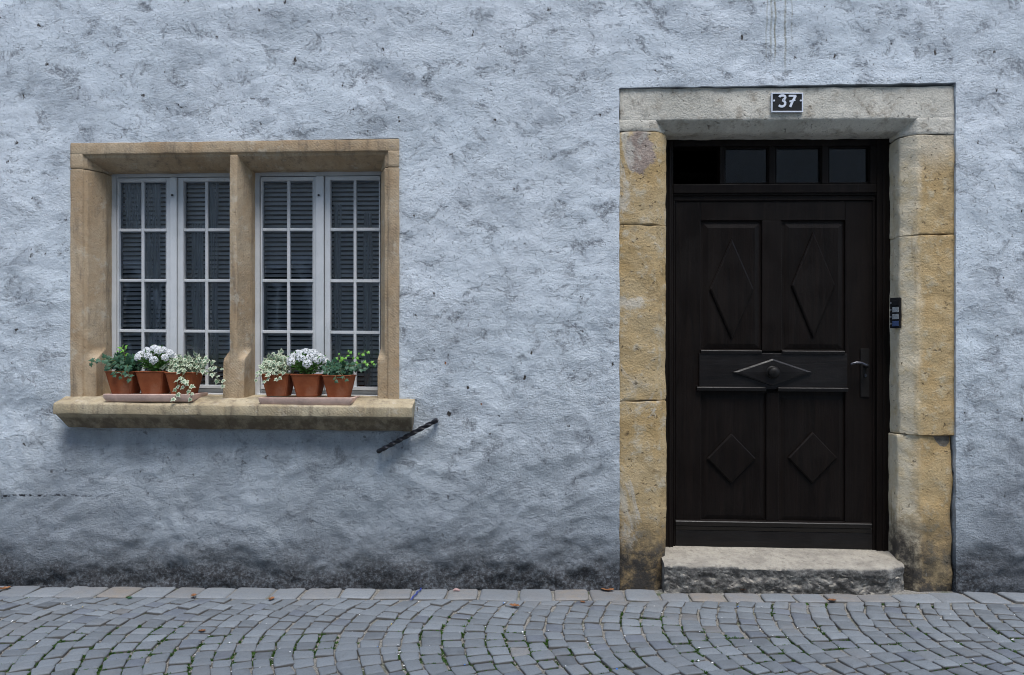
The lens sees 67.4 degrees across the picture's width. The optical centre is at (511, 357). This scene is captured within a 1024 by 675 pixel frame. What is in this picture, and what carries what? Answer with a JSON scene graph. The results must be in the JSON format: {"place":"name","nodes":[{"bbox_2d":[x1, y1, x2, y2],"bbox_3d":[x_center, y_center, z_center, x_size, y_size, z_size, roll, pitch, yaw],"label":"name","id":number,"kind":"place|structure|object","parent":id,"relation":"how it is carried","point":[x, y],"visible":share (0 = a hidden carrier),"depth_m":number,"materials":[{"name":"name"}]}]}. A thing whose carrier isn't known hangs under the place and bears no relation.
{"place":"outdoors","nodes":[
{"label":"outdoors","id":0,"kind":"place"},
{"bbox_2d":[0,586,1023,674],"bbox_3d":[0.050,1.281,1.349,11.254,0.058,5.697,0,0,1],"label":"cobblestone street","id":1,"kind":"structure","parent":0,"point":[179,606],"depth_m":3.53,"materials":[{"name":"stone"}]},
{"bbox_2d":[0,0,1023,594],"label":"house","id":2,"kind":"structure","parent":1,"relation":"on","point":[602,290],"depth_m":4.22,"materials":[{"name":"paint"}]},
{"bbox_2d":[103,392,207,401],"bbox_3d":[-1.961,0.215,4.237,0.489,0.042,0.205,0,0,1],"label":"plant tray","id":3,"kind":"object","parent":2,"relation":"on","point":[140,397],"visible":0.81,"depth_m":4.14,"materials":[{"name":"pink ceramic"}]},
{"bbox_2d":[104,371,139,393],"bbox_3d":[-2.132,0.134,4.240,0.159,0.124,0.159,0,0,1],"label":"flower pot","id":4,"kind":"object","parent":3,"relation":"on","point":[121,386],"visible":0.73,"depth_m":4.18,"materials":[{"name":"ceramic"}]},
{"bbox_2d":[88,345,145,382],"bbox_3d":[-2.145,0.031,4.227,0.273,0.212,0.211,0,0,25],"label":"ivy","id":5,"kind":"object","parent":4,"relation":"in","point":[122,361],"visible":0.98,"depth_m":4.19,"materials":[{"name":"green plant"}]},
{"bbox_2d":[134,371,169,393],"bbox_3d":[-1.966,0.133,4.238,0.161,0.123,0.161,0,0,1],"label":"flower pot","id":6,"kind":"object","parent":3,"relation":"on","point":[152,382],"visible":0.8,"depth_m":4.17,"materials":[{"name":"ceramic"}]},
{"bbox_2d":[133,345,176,370],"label":"white flowers","id":7,"kind":"object","parent":6,"relation":"on","point":[158,357],"visible":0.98,"depth_m":4.19,"materials":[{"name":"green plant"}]},
{"bbox_2d":[164,372,202,393],"bbox_3d":[-1.805,0.139,4.232,0.157,0.122,0.157,0,0,1],"label":"flower pot","id":8,"kind":"object","parent":3,"relation":"on","point":[191,377],"visible":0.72,"depth_m":4.17,"materials":[{"name":"ceramic"}]},
{"bbox_2d":[159,350,225,401],"bbox_3d":[-1.757,0.098,4.187,0.359,0.280,0.210,0,0,31],"label":"ivy","id":9,"kind":"object","parent":8,"relation":"in","point":[179,364],"visible":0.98,"depth_m":4.19,"materials":[{"name":"beige plant"}]},
{"bbox_2d":[111,173,229,394],"bbox_3d":[-1.923,-0.430,4.442,0.887,1.332,0.126,0,0,1],"label":"window","id":10,"kind":"structure","parent":2,"relation":"in","point":[176,331],"depth_m":4.44,"materials":[{"name":"white paint"}]},
{"bbox_2d":[259,396,359,404],"bbox_3d":[-1.107,0.233,4.219,0.506,0.042,0.205,0,0,1],"label":"plant tray","id":11,"kind":"object","parent":2,"relation":"on","point":[270,400],"visible":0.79,"depth_m":4.12,"materials":[{"name":"pink ceramic"}]},
{"bbox_2d":[261,373,296,395],"bbox_3d":[-1.280,0.146,4.221,0.158,0.122,0.158,0,0,1],"label":"flower pot","id":12,"kind":"object","parent":11,"relation":"on","point":[282,387],"visible":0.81,"depth_m":4.16,"materials":[{"name":"ceramic"}]},
{"bbox_2d":[254,348,294,383],"bbox_3d":[-1.289,0.041,4.206,0.224,0.194,0.214,0,0,1],"label":"ivy","id":13,"kind":"object","parent":12,"relation":"in","point":[276,364],"visible":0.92,"depth_m":4.18,"materials":[{"name":"green plant"}]},
{"bbox_2d":[290,374,327,396],"bbox_3d":[-1.115,0.149,4.221,0.164,0.121,0.164,0,0,1],"label":"flower pot","id":14,"kind":"object","parent":11,"relation":"on","point":[308,385],"visible":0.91,"depth_m":4.16,"materials":[{"name":"ceramic"}]},
{"bbox_2d":[286,348,330,373],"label":"white flowers","id":15,"kind":"object","parent":14,"relation":"on","point":[306,360],"visible":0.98,"depth_m":4.18,"materials":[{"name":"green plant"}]},
{"bbox_2d":[322,375,355,396],"bbox_3d":[-0.947,0.153,4.214,0.157,0.120,0.157,0,0,1],"label":"flower pot","id":16,"kind":"object","parent":11,"relation":"on","point":[341,388],"visible":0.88,"depth_m":4.15,"materials":[{"name":"ceramic"}]},
{"bbox_2d":[317,350,376,382],"bbox_3d":[-0.901,0.045,4.193,0.329,0.183,0.193,0,0,1],"label":"ivy","id":17,"kind":"object","parent":16,"relation":"in","point":[341,367],"visible":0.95,"depth_m":4.18,"materials":[{"name":"green plant"}]},
{"bbox_2d":[255,171,380,395],"bbox_3d":[-1.096,-0.426,4.425,0.880,1.346,0.126,0,0,1],"label":"window","id":18,"kind":"structure","parent":2,"relation":"in","point":[321,228],"depth_m":4.45,"materials":[{"name":"white paint"}]},
{"bbox_2d":[376,418,438,452],"bbox_3d":[-0.568,0.422,4.197,0.331,0.189,0.102,0,0,1],"label":"iron stay","id":19,"kind":"object","parent":2,"relation":"attached to","point":[408,435],"visible":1,"depth_m":4.16,"materials":[{"name":"black metal"}]},
{"bbox_2d":[675,201,871,548],"bbox_3d":[1.502,0.105,4.368,1.153,2.010,0.154,0,0,1],"label":"door","id":20,"kind":"structure","parent":2,"relation":"in","point":[773,299],"depth_m":4.38,"materials":[{"name":"brown wood"}]},
{"bbox_2d":[771,93,802,112],"bbox_3d":[1.494,-1.387,4.173,0.172,0.107,0.012,0,0,1],"label":"house number sign","id":21,"kind":"object","parent":2,"relation":"attached to","point":[786,102],"visible":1,"depth_m":4.17,"materials":[{"name":"black metal"}]},
{"bbox_2d":[890,297,901,327],"bbox_3d":[2.126,-0.249,4.246,0.048,0.168,0.056,0,0,-36],"label":"doorbell panel","id":22,"kind":"object","parent":2,"relation":"attached to","point":[895,313],"visible":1,"depth_m":4.23,"materials":[{"name":"black plastic"}]},
{"bbox_2d":[4,596,1023,674],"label":"joint moss","id":23,"kind":"object","parent":1,"relation":"on","point":[420,637],"visible":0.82,"depth_m":3.36,"materials":[{"name":"green plant"}]}
]}

